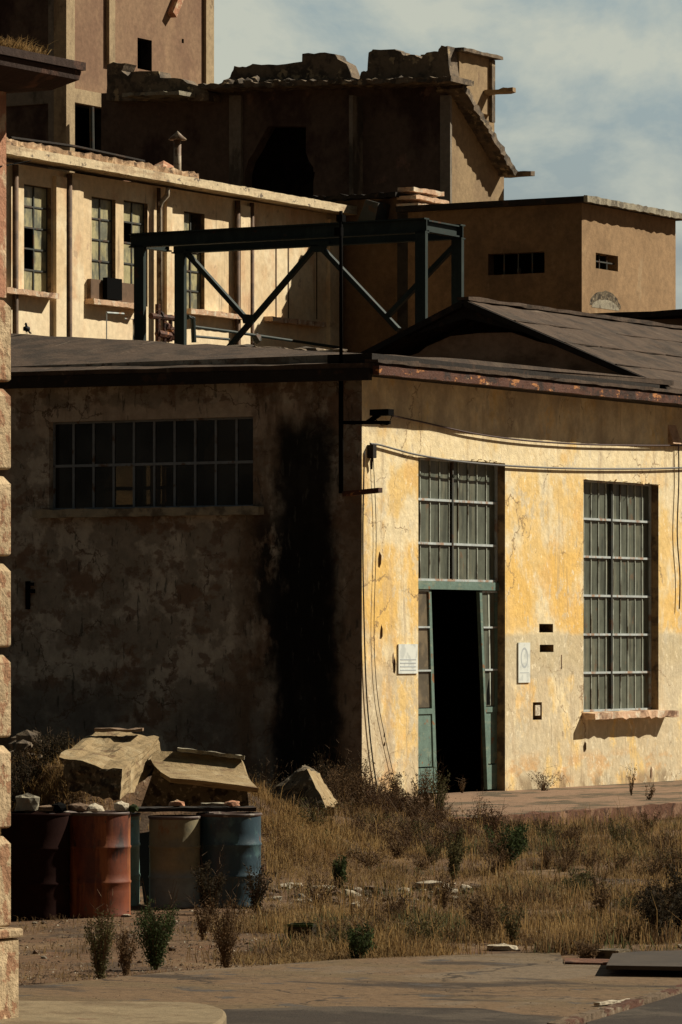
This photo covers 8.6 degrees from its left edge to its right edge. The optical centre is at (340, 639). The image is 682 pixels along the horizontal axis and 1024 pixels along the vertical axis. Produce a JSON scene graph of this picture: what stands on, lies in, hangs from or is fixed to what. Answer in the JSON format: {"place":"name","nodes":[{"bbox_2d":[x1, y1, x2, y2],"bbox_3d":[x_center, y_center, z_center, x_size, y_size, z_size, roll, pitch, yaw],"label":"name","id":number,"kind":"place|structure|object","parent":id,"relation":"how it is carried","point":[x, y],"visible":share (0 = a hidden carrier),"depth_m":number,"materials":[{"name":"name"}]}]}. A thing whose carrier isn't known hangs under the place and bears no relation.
{"place":"outdoors","nodes":[
{"label":"outdoors","id":0,"kind":"place"},
{"bbox_2d":[0,34,52,54],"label":"eave grass","id":1,"kind":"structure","parent":0,"point":[11,44],"depth_m":27.94,"materials":[{"name":"plant"}]},
{"bbox_2d":[0,1001,225,1023],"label":"pavement","id":2,"kind":"structure","parent":0,"point":[76,1012],"depth_m":28.49,"materials":[{"name":"beige concrete"}]},
{"bbox_2d":[0,46,85,1019],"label":"gate building","id":3,"kind":"structure","parent":2,"relation":"on","point":[21,71],"depth_m":28.14,"materials":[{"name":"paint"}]},
{"bbox_2d":[0,753,681,985],"bbox_3d":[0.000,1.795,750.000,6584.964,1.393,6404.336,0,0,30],"label":"ground","id":4,"kind":"structure","parent":0,"point":[139,793],"depth_m":38.87,"materials":[{"name":"brown soil"}]},
{"bbox_2d":[11,748,36,809],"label":"heap bush","id":5,"kind":"object","parent":4,"relation":"on","point":[15,789],"visible":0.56,"depth_m":48.34,"materials":[{"name":"brown plant"}]},
{"bbox_2d":[8,730,45,767],"bbox_3d":[-3.415,1.276,50.206,0.987,0.609,2.593,0,0,-3],"label":"rubble heap","id":6,"kind":"object","parent":4,"relation":"on","point":[19,738],"visible":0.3,"depth_m":49.05,"materials":[{"name":"stone"}]},
{"bbox_2d":[9,735,57,788],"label":"heap bush","id":7,"kind":"object","parent":4,"relation":"on","point":[33,762],"visible":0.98,"depth_m":48.60,"materials":[{"name":"brown plant"}]},
{"bbox_2d":[1,811,69,919],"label":"oil drum","id":8,"kind":"object","parent":4,"relation":"on","point":[38,841],"visible":0.79,"depth_m":39.62,"materials":[{"name":"red paint"}]},
{"bbox_2d":[15,793,39,813],"bbox_3d":[-2.775,1.451,40.097,0.205,0.196,0.293,0,0,-22],"label":"stone","id":9,"kind":"object","parent":8,"relation":"on","point":[27,803],"visible":0.99,"depth_m":40.00,"materials":[{"name":"grey stone"}]},
{"bbox_2d":[25,724,75,764],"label":"heap bush","id":10,"kind":"object","parent":4,"relation":"on","point":[52,744],"visible":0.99,"depth_m":48.75,"materials":[{"name":"brown plant"}]},
{"bbox_2d":[61,810,131,917],"bbox_3d":[-2.167,1.985,40.125,0.626,0.930,0.626,0,0,2],"label":"oil drum","id":11,"kind":"object","parent":4,"relation":"on","point":[99,850],"visible":0.88,"depth_m":39.86,"materials":[{"name":"paint"}]},
{"bbox_2d":[83,884,118,979],"bbox_3d":[-1.742,2.135,32.811,0.267,0.752,0.288,0,0,-2],"label":"weed bush","id":12,"kind":"object","parent":4,"relation":"on","point":[100,951],"visible":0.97,"depth_m":32.77,"materials":[{"name":"green plant"}]},
{"bbox_2d":[0,0,213,176],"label":"concrete tower","id":13,"kind":"structure","parent":4,"relation":"on","point":[174,38],"depth_m":134.45,"materials":[{"name":"concrete"}]},
{"bbox_2d":[59,731,160,800],"bbox_3d":[-2.457,1.277,46.439,0.900,0.666,2.246,0,0,9],"label":"concrete block","id":14,"kind":"object","parent":4,"relation":"on","point":[116,765],"depth_m":45.81,"materials":[{"name":"beige concrete"}]},
{"bbox_2d":[113,915,137,975],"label":"weed bush","id":15,"kind":"object","parent":4,"relation":"on","point":[126,958],"visible":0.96,"depth_m":33.46,"materials":[{"name":"brown plant"}]},
{"bbox_2d":[130,812,140,905],"bbox_3d":[-2.156,2.020,41.650,0.630,0.860,0.630,0,0,6],"label":"oil drum","id":16,"kind":"object","parent":4,"relation":"on","point":[135,874],"visible":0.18,"depth_m":41.52,"materials":[{"name":"teal paint"}]},
{"bbox_2d":[139,832,148,904],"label":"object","id":17,"kind":"object","parent":4,"relation":"on","point":[144,855],"visible":0.5,"depth_m":41.97,"materials":[{"name":"black plastic"}]},
{"bbox_2d":[127,878,185,969],"bbox_3d":[-1.399,2.146,34.037,0.384,0.730,0.430,0,0,-34],"label":"weed bush","id":18,"kind":"object","parent":4,"relation":"on","point":[155,940],"visible":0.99,"depth_m":34.00,"materials":[{"name":"green plant"}]},
{"bbox_2d":[14,912,333,983],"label":"sparse grass","id":19,"kind":"structure","parent":4,"relation":"on","point":[79,964],"depth_m":35.38,"materials":[{"name":"brown plant"}]},
{"bbox_2d":[148,815,201,908],"bbox_3d":[-1.523,2.030,41.484,0.490,0.840,0.490,0,0,-27],"label":"oil drum","id":20,"kind":"object","parent":4,"relation":"on","point":[174,854],"visible":0.88,"depth_m":41.28,"materials":[{"name":"beige paint"}]},
{"bbox_2d":[0,131,356,349],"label":"cream building","id":21,"kind":"structure","parent":4,"relation":"on","point":[69,262],"depth_m":104.40,"materials":[{"name":"paint"}]},
{"bbox_2d":[24,185,47,292],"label":"window","id":22,"kind":"structure","parent":21,"relation":"in","point":[35,198],"depth_m":100.96,"materials":[{"name":"glass"}]},
{"bbox_2d":[92,197,111,279],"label":"window","id":23,"kind":"structure","parent":21,"relation":"in","point":[101,208],"depth_m":103.25,"materials":[{"name":"glass"}]},
{"bbox_2d":[124,201,143,283],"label":"window","id":24,"kind":"structure","parent":21,"relation":"in","point":[133,212],"depth_m":104.29,"materials":[{"name":"glass"}]},
{"bbox_2d":[184,212,200,308],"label":"window","id":25,"kind":"structure","parent":21,"relation":"in","point":[193,275],"depth_m":106.63,"materials":[{"name":"glass"}]},
{"bbox_2d":[106,304,338,348],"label":"valve pipework","id":26,"kind":"object","parent":21,"relation":"attached to","point":[166,333],"visible":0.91,"depth_m":103.94,"materials":[{"name":"metal"}]},
{"bbox_2d":[183,891,215,939],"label":"weed bush","id":27,"kind":"object","parent":4,"relation":"on","point":[201,929],"visible":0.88,"depth_m":36.64,"materials":[{"name":"brown plant"}]},
{"bbox_2d":[190,845,227,914],"bbox_3d":[-1.171,2.146,40.371,0.366,0.676,0.304,0,0,-8],"label":"weed bush","id":28,"kind":"object","parent":4,"relation":"on","point":[217,886],"visible":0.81,"depth_m":40.35,"materials":[{"name":"brown plant"}]},
{"bbox_2d":[201,872,251,967],"bbox_3d":[-0.879,2.125,33.922,0.393,0.773,0.389,0,0,-29],"label":"weed bush","id":29,"kind":"object","parent":4,"relation":"on","point":[227,943],"visible":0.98,"depth_m":33.87,"materials":[{"name":"brown plant"}]},
{"bbox_2d":[196,812,261,907],"bbox_3d":[-1.029,2.020,41.650,0.610,0.860,0.610,0,0,15],"label":"oil drum","id":30,"kind":"object","parent":4,"relation":"on","point":[237,835],"visible":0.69,"depth_m":41.38,"materials":[{"name":"blue paint"}]},
{"bbox_2d":[136,806,255,811],"bbox_3d":[-1.339,1.554,41.650,1.094,0.046,0.408,0,0,-5],"label":"board","id":31,"kind":"object","parent":30,"relation":"on","point":[198,808],"visible":0.96,"depth_m":41.47,"materials":[{"name":"brown wood"}]},
{"bbox_2d":[141,747,257,806],"bbox_3d":[-1.478,1.451,46.495,1.161,0.682,2.309,0,0,-6],"label":"channel block","id":32,"kind":"object","parent":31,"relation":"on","point":[191,778],"depth_m":46.60,"materials":[{"name":"concrete"}]},
{"bbox_2d":[242,854,277,912],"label":"weed bush","id":33,"kind":"object","parent":4,"relation":"on","point":[257,893],"visible":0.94,"depth_m":40.66,"materials":[{"name":"brown plant"}]},
{"bbox_2d":[0,733,524,880],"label":"mound grass","id":34,"kind":"structure","parent":4,"relation":"on","point":[279,806],"depth_m":48.08,"materials":[{"name":"brown plant"}]},
{"bbox_2d":[129,218,464,345],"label":"steel gantry","id":35,"kind":"object","parent":4,"relation":"on","point":[321,237],"visible":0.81,"depth_m":94.09,"materials":[{"name":"metal"}]},
{"bbox_2d":[287,923,315,941],"bbox_3d":[-0.315,2.373,36.664,0.212,0.154,0.192,0,0,10],"label":"crate","id":36,"kind":"object","parent":4,"relation":"on","point":[298,927],"visible":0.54,"depth_m":36.58,"materials":[{"name":"green"}]},
{"bbox_2d":[284,864,343,906],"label":"meadow scrub","id":37,"kind":"object","parent":4,"relation":"on","point":[325,887],"visible":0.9,"depth_m":41.39,"materials":[{"name":"brown plant"}]},
{"bbox_2d":[296,805,334,815],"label":"concrete slab","id":38,"kind":"structure","parent":4,"relation":"on","point":[332,810],"depth_m":52.15,"materials":[{"name":"beige concrete"}]},
{"bbox_2d":[268,765,337,807],"bbox_3d":[-0.558,1.722,53.261,0.977,0.472,2.440,0,0,5],"label":"concrete block","id":39,"kind":"object","parent":38,"relation":"on","point":[307,782],"depth_m":52.51,"materials":[{"name":"beige concrete"}]},
{"bbox_2d":[287,796,344,826],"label":"meadow scrub","id":40,"kind":"object","parent":4,"relation":"on","point":[311,813],"visible":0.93,"depth_m":48.34,"materials":[{"name":"brown plant"}]},
{"bbox_2d":[101,45,534,202],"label":"ruined building","id":41,"kind":"structure","parent":4,"relation":"on","point":[330,124],"depth_m":124.02,"materials":[{"name":"concrete"}]},
{"bbox_2d":[303,920,364,949],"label":"meadow scrub","id":42,"kind":"object","parent":4,"relation":"on","point":[336,935],"visible":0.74,"depth_m":35.66,"materials":[{"name":"brown plant"}]},
{"bbox_2d":[315,748,360,806],"bbox_3d":[-0.045,1.713,55.574,0.588,0.858,0.567,0,0,30],"label":"scrub bush","id":43,"kind":"object","parent":4,"relation":"on","point":[336,782],"visible":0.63,"depth_m":55.56,"materials":[{"name":"brown plant"}]},
{"bbox_2d":[0,297,681,795],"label":"corner building","id":44,"kind":"structure","parent":4,"relation":"on","point":[182,561],"depth_m":67.65,"materials":[{"name":"yellow paint"}]},
{"bbox_2d":[32,417,263,517],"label":"side window","id":45,"kind":"structure","parent":44,"relation":"in","point":[193,466],"depth_m":67.10,"materials":[{"name":"glass"}]},
{"bbox_2d":[228,344,347,351],"bbox_3d":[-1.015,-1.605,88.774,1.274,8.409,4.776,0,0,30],"label":"roof rubble","id":46,"kind":"object","parent":44,"relation":"on","point":[306,348],"visible":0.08,"depth_m":89.10,"materials":[{"name":"stone"}]},
{"bbox_2d":[334,211,393,495],"bbox_3d":[0.370,-4.108,64.865,0.962,4.098,0.345,0,0,39],"label":"utility mast","id":47,"kind":"object","parent":44,"relation":"attached to","point":[375,414],"visible":1,"depth_m":64.98,"materials":[{"name":"black metal"}]},
{"bbox_2d":[362,451,376,786],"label":"corner wire","id":48,"kind":"object","parent":44,"relation":"attached to","point":[364,612],"visible":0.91,"depth_m":65.17,"materials":[{"name":"metal"}]},
{"bbox_2d":[398,644,417,673],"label":"notice board","id":49,"kind":"object","parent":44,"relation":"attached to","point":[407,658],"visible":1,"depth_m":66.30,"materials":[{"name":"grey"}]},
{"bbox_2d":[418,458,498,792],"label":"doorway","id":50,"kind":"structure","parent":44,"relation":"in","point":[458,502],"depth_m":68.03,"materials":[{"name":"teal paint"}]},
{"bbox_2d":[518,643,529,682],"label":"narrow sign","id":51,"kind":"object","parent":44,"relation":"attached to","point":[523,662],"visible":1,"depth_m":69.44,"materials":[{"name":"grey metal"}]},
{"bbox_2d":[369,443,681,469],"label":"power cable","id":52,"kind":"object","parent":44,"relation":"attached to","point":[377,444],"visible":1,"depth_m":69.39,"materials":[{"name":"grey plastic"}]},
{"bbox_2d":[393,415,681,445],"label":"power cable","id":53,"kind":"object","parent":44,"relation":"attached to","point":[528,440],"visible":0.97,"depth_m":69.47,"materials":[{"name":"grey plastic"}]},
{"bbox_2d":[582,480,678,719],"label":"tall window","id":54,"kind":"structure","parent":44,"relation":"in","point":[616,515],"depth_m":72.58,"materials":[{"name":"glass"}]},
{"bbox_2d":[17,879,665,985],"bbox_3d":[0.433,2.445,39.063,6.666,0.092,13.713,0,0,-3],"label":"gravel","id":55,"kind":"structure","parent":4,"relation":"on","point":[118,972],"depth_m":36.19,"materials":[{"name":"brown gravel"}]},
{"bbox_2d":[327,850,355,887],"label":"weed bush","id":56,"kind":"object","parent":4,"relation":"on","point":[339,869],"visible":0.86,"depth_m":44.48,"materials":[{"name":"green plant"}]},
{"bbox_2d":[334,788,367,816],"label":"meadow scrub","id":57,"kind":"object","parent":4,"relation":"on","point":[351,807],"visible":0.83,"depth_m":53.94,"materials":[{"name":"brown plant"}]},
{"bbox_2d":[340,742,375,809],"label":"scrub bush","id":58,"kind":"object","parent":4,"relation":"on","point":[357,785],"visible":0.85,"depth_m":54.98,"materials":[{"name":"brown plant"}]},
{"bbox_2d":[346,914,378,958],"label":"weed bush","id":59,"kind":"object","parent":4,"relation":"on","point":[360,941],"visible":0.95,"depth_m":34.68,"materials":[{"name":"green plant"}]},
{"bbox_2d":[346,838,389,867],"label":"meadow scrub","id":60,"kind":"object","parent":4,"relation":"on","point":[358,856],"visible":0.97,"depth_m":46.95,"materials":[{"name":"brown plant"}]},
{"bbox_2d":[342,775,401,809],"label":"russet scrub","id":61,"kind":"object","parent":4,"relation":"on","point":[369,797],"visible":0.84,"depth_m":55.14,"materials":[{"name":"brown plant"}]},
{"bbox_2d":[306,187,448,352],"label":"capped wing","id":62,"kind":"structure","parent":4,"relation":"on","point":[371,269],"depth_m":111.97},
{"bbox_2d":[358,200,389,220],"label":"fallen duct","id":63,"kind":"object","parent":62,"relation":"on","point":[374,210],"visible":0.64,"depth_m":111.32,"materials":[{"name":"metal"}]},
{"bbox_2d":[370,783,401,822],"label":"russet scrub","id":64,"kind":"object","parent":4,"relation":"on","point":[381,803],"visible":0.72,"depth_m":53.91,"materials":[{"name":"brown plant"}]},
{"bbox_2d":[367,882,415,918],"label":"meadow scrub","id":65,"kind":"object","parent":4,"relation":"on","point":[395,908],"visible":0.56,"depth_m":39.43,"materials":[{"name":"brown plant"}]},
{"bbox_2d":[382,833,415,858],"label":"meadow scrub","id":66,"kind":"object","parent":4,"relation":"on","point":[396,851],"visible":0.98,"depth_m":48.12,"materials":[{"name":"brown plant"}]},
{"bbox_2d":[377,816,438,853],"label":"russet scrub","id":67,"kind":"object","parent":4,"relation":"on","point":[406,839],"visible":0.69,"depth_m":49.26,"materials":[{"name":"brown plant"}]},
{"bbox_2d":[379,794,438,827],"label":"russet scrub","id":68,"kind":"object","parent":4,"relation":"on","point":[410,816],"visible":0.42,"depth_m":53.28,"materials":[{"name":"brown plant"}]},
{"bbox_2d":[393,780,436,816],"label":"scrub bush","id":69,"kind":"object","parent":4,"relation":"on","point":[414,798],"visible":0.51,"depth_m":55.09,"materials":[{"name":"brown plant"}]},
{"bbox_2d":[387,899,449,944],"bbox_3d":[0.630,2.268,35.701,0.429,0.437,0.570,0,0,18],"label":"meadow scrub","id":70,"kind":"object","parent":4,"relation":"on","point":[423,924],"visible":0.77,"depth_m":35.73,"materials":[{"name":"brown plant"}]},
{"bbox_2d":[402,851,442,869],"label":"meadow scrub","id":71,"kind":"object","parent":4,"relation":"on","point":[422,863],"visible":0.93,"depth_m":47.34,"materials":[{"name":"brown plant"}]},
{"bbox_2d":[411,750,448,814],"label":"scrub bush","id":72,"kind":"object","parent":4,"relation":"on","point":[429,792],"visible":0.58,"depth_m":55.90,"materials":[{"name":"brown plant"}]},
{"bbox_2d":[411,791,460,827],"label":"russet scrub","id":73,"kind":"object","parent":4,"relation":"on","point":[437,815],"visible":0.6,"depth_m":54.13,"materials":[{"name":"brown plant"}]},
{"bbox_2d":[425,756,449,819],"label":"scrub bush","id":74,"kind":"object","parent":4,"relation":"on","point":[438,787],"visible":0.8,"depth_m":55.09,"materials":[{"name":"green plant"}]},
{"bbox_2d":[430,862,457,909],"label":"meadow scrub","id":75,"kind":"object","parent":4,"relation":"on","point":[444,897],"visible":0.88,"depth_m":41.34,"materials":[{"name":"brown plant"}]},
{"bbox_2d":[443,812,467,879],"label":"weed bush","id":76,"kind":"object","parent":4,"relation":"on","point":[454,854],"visible":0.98,"depth_m":46.26,"materials":[{"name":"green plant"}]},
{"bbox_2d":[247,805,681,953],"bbox_3d":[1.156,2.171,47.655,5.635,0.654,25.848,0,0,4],"label":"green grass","id":77,"kind":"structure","parent":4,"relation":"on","point":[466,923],"depth_m":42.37,"materials":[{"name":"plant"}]},
{"bbox_2d":[250,783,681,957],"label":"golden grass","id":78,"kind":"structure","parent":4,"relation":"on","point":[567,922],"depth_m":40.63,"materials":[{"name":"brown plant"}]},
{"bbox_2d":[462,788,495,826],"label":"russet scrub","id":79,"kind":"object","parent":4,"relation":"on","point":[485,810],"visible":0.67,"depth_m":56.06,"materials":[{"name":"brown plant"}]},
{"bbox_2d":[462,888,499,933],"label":"weed bush","id":80,"kind":"object","parent":4,"relation":"on","point":[475,907],"visible":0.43,"depth_m":37.52,"materials":[{"name":"brown plant"}]},
{"bbox_2d":[463,886,517,939],"bbox_3d":[1.236,2.253,37.083,0.421,0.468,0.408,0,0,30],"label":"meadow scrub","id":81,"kind":"object","parent":4,"relation":"on","point":[488,923],"visible":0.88,"depth_m":37.05,"materials":[{"name":"brown plant"}]},
{"bbox_2d":[476,799,507,836],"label":"russet scrub","id":82,"kind":"object","parent":4,"relation":"on","point":[493,820],"visible":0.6,"depth_m":53.14,"materials":[{"name":"brown plant"}]},
{"bbox_2d":[473,833,515,874],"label":"meadow scrub","id":83,"kind":"object","parent":4,"relation":"on","point":[499,855],"visible":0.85,"depth_m":46.69,"materials":[{"name":"brown plant"}]},
{"bbox_2d":[482,814,530,869],"bbox_3d":[1.766,2.098,47.333,0.505,0.678,0.420,0,0,-30],"label":"weed bush","id":84,"kind":"object","parent":4,"relation":"on","point":[517,840],"visible":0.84,"depth_m":47.29,"materials":[{"name":"green plant"}]},
{"bbox_2d":[489,888,527,942],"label":"meadow scrub","id":85,"kind":"object","parent":4,"relation":"on","point":[509,926],"visible":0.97,"depth_m":36.52,"materials":[{"name":"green plant"}]},
{"bbox_2d":[396,195,681,332],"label":"tan building","id":86,"kind":"structure","parent":4,"relation":"on","point":[589,254],"depth_m":109.38,"materials":[{"name":"paint"}]},
{"bbox_2d":[402,780,681,823],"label":"walkway","id":87,"kind":"structure","parent":4,"relation":"on","point":[563,798],"depth_m":65.67,"materials":[{"name":"beige concrete"}]},
{"bbox_2d":[543,846,583,871],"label":"meadow scrub","id":88,"kind":"object","parent":4,"relation":"on","point":[568,860],"visible":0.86,"depth_m":46.97,"materials":[{"name":"brown plant"}]},
{"bbox_2d":[448,802,681,827],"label":"walkway kerb","id":89,"kind":"structure","parent":4,"relation":"on","point":[676,808],"depth_m":60.46,"materials":[{"name":"beige concrete"}]},
{"bbox_2d":[549,828,585,865],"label":"meadow scrub","id":90,"kind":"object","parent":4,"relation":"on","point":[563,850],"visible":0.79,"depth_m":47.43,"materials":[{"name":"brown plant"}]},
{"bbox_2d":[560,864,601,897],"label":"weed bush","id":91,"kind":"object","parent":4,"relation":"on","point":[583,876],"visible":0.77,"depth_m":42.47,"materials":[{"name":"brown plant"}]},
{"bbox_2d":[566,936,601,958],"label":"weed bush","id":92,"kind":"object","parent":4,"relation":"on","point":[588,951],"visible":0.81,"depth_m":34.93,"materials":[{"name":"brown plant"}]},
{"bbox_2d":[565,958,608,964],"bbox_3d":[2.221,2.447,34.117,1.255,0.045,0.432,0,0,20],"label":"plank","id":93,"kind":"object","parent":4,"relation":"on","point":[580,961],"visible":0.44,"depth_m":34.15,"materials":[{"name":"brown wood"}]},
{"bbox_2d":[570,841,609,869],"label":"meadow scrub","id":94,"kind":"object","parent":4,"relation":"on","point":[590,863],"visible":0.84,"depth_m":47.27,"materials":[{"name":"brown plant"}]},
{"bbox_2d":[589,858,613,918],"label":"weed bush","id":95,"kind":"object","parent":4,"relation":"on","point":[602,901],"visible":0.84,"depth_m":39.26,"materials":[{"name":"brown plant"}]},
{"bbox_2d":[599,843,635,869],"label":"meadow scrub","id":96,"kind":"object","parent":4,"relation":"on","point":[622,858],"visible":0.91,"depth_m":46.78,"materials":[{"name":"brown plant"}]},
{"bbox_2d":[610,886,639,912],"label":"meadow scrub","id":97,"kind":"object","parent":4,"relation":"on","point":[623,902],"visible":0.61,"depth_m":40.58,"materials":[{"name":"brown plant"}]},
{"bbox_2d":[591,309,681,325],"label":"shed","id":98,"kind":"structure","parent":4,"relation":"on","point":[671,317],"depth_m":93.36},
{"bbox_2d":[633,839,679,875],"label":"meadow scrub","id":99,"kind":"object","parent":4,"relation":"on","point":[657,866],"visible":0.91,"depth_m":46.42,"materials":[{"name":"brown plant"}]},
{"bbox_2d":[632,862,681,940],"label":"weed bush","id":100,"kind":"object","parent":4,"relation":"on","point":[662,906],"visible":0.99,"depth_m":36.47,"materials":[{"name":"brown plant"}]},
{"bbox_2d":[654,859,681,938],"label":"weed bush","id":101,"kind":"object","parent":4,"relation":"on","point":[672,874],"visible":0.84,"depth_m":36.84,"materials":[{"name":"brown plant"}]},
{"bbox_2d":[18,952,681,1023],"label":"concrete apron","id":102,"kind":"object","parent":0,"point":[388,983],"visible":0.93,"depth_m":31.95,"materials":[{"name":"beige concrete"}]},
{"bbox_2d":[547,984,681,1023],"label":"kerb","id":103,"kind":"structure","parent":102,"relation":"on","point":[608,1010],"depth_m":29.68,"materials":[{"name":"concrete"}]},
{"bbox_2d":[606,950,681,970],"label":"metal plate","id":104,"kind":"object","parent":102,"relation":"on","point":[654,960],"visible":1,"depth_m":33.28,"materials":[{"name":"grey metal"}]},
{"bbox_2d":[223,1006,580,1023],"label":"road","id":105,"kind":"structure","parent":0,"point":[357,1015],"depth_m":29.22,"materials":[{"name":"grey asphalt"}]},
{"bbox_2d":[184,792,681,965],"bbox_3d":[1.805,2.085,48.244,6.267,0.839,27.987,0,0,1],"label":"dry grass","id":106,"kind":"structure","parent":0,"point":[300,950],"depth_m":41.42,"materials":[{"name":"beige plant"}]},
{"bbox_2d":[214,0,681,308],"label":"sky","id":107,"kind":"structure","parent":0,"point":[595,109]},
{"bbox_2d":[586,993,681,1023],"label":"side road","id":108,"kind":"structure","parent":0,"point":[668,1010],"depth_m":29.35,"materials":[{"name":"grey asphalt"}]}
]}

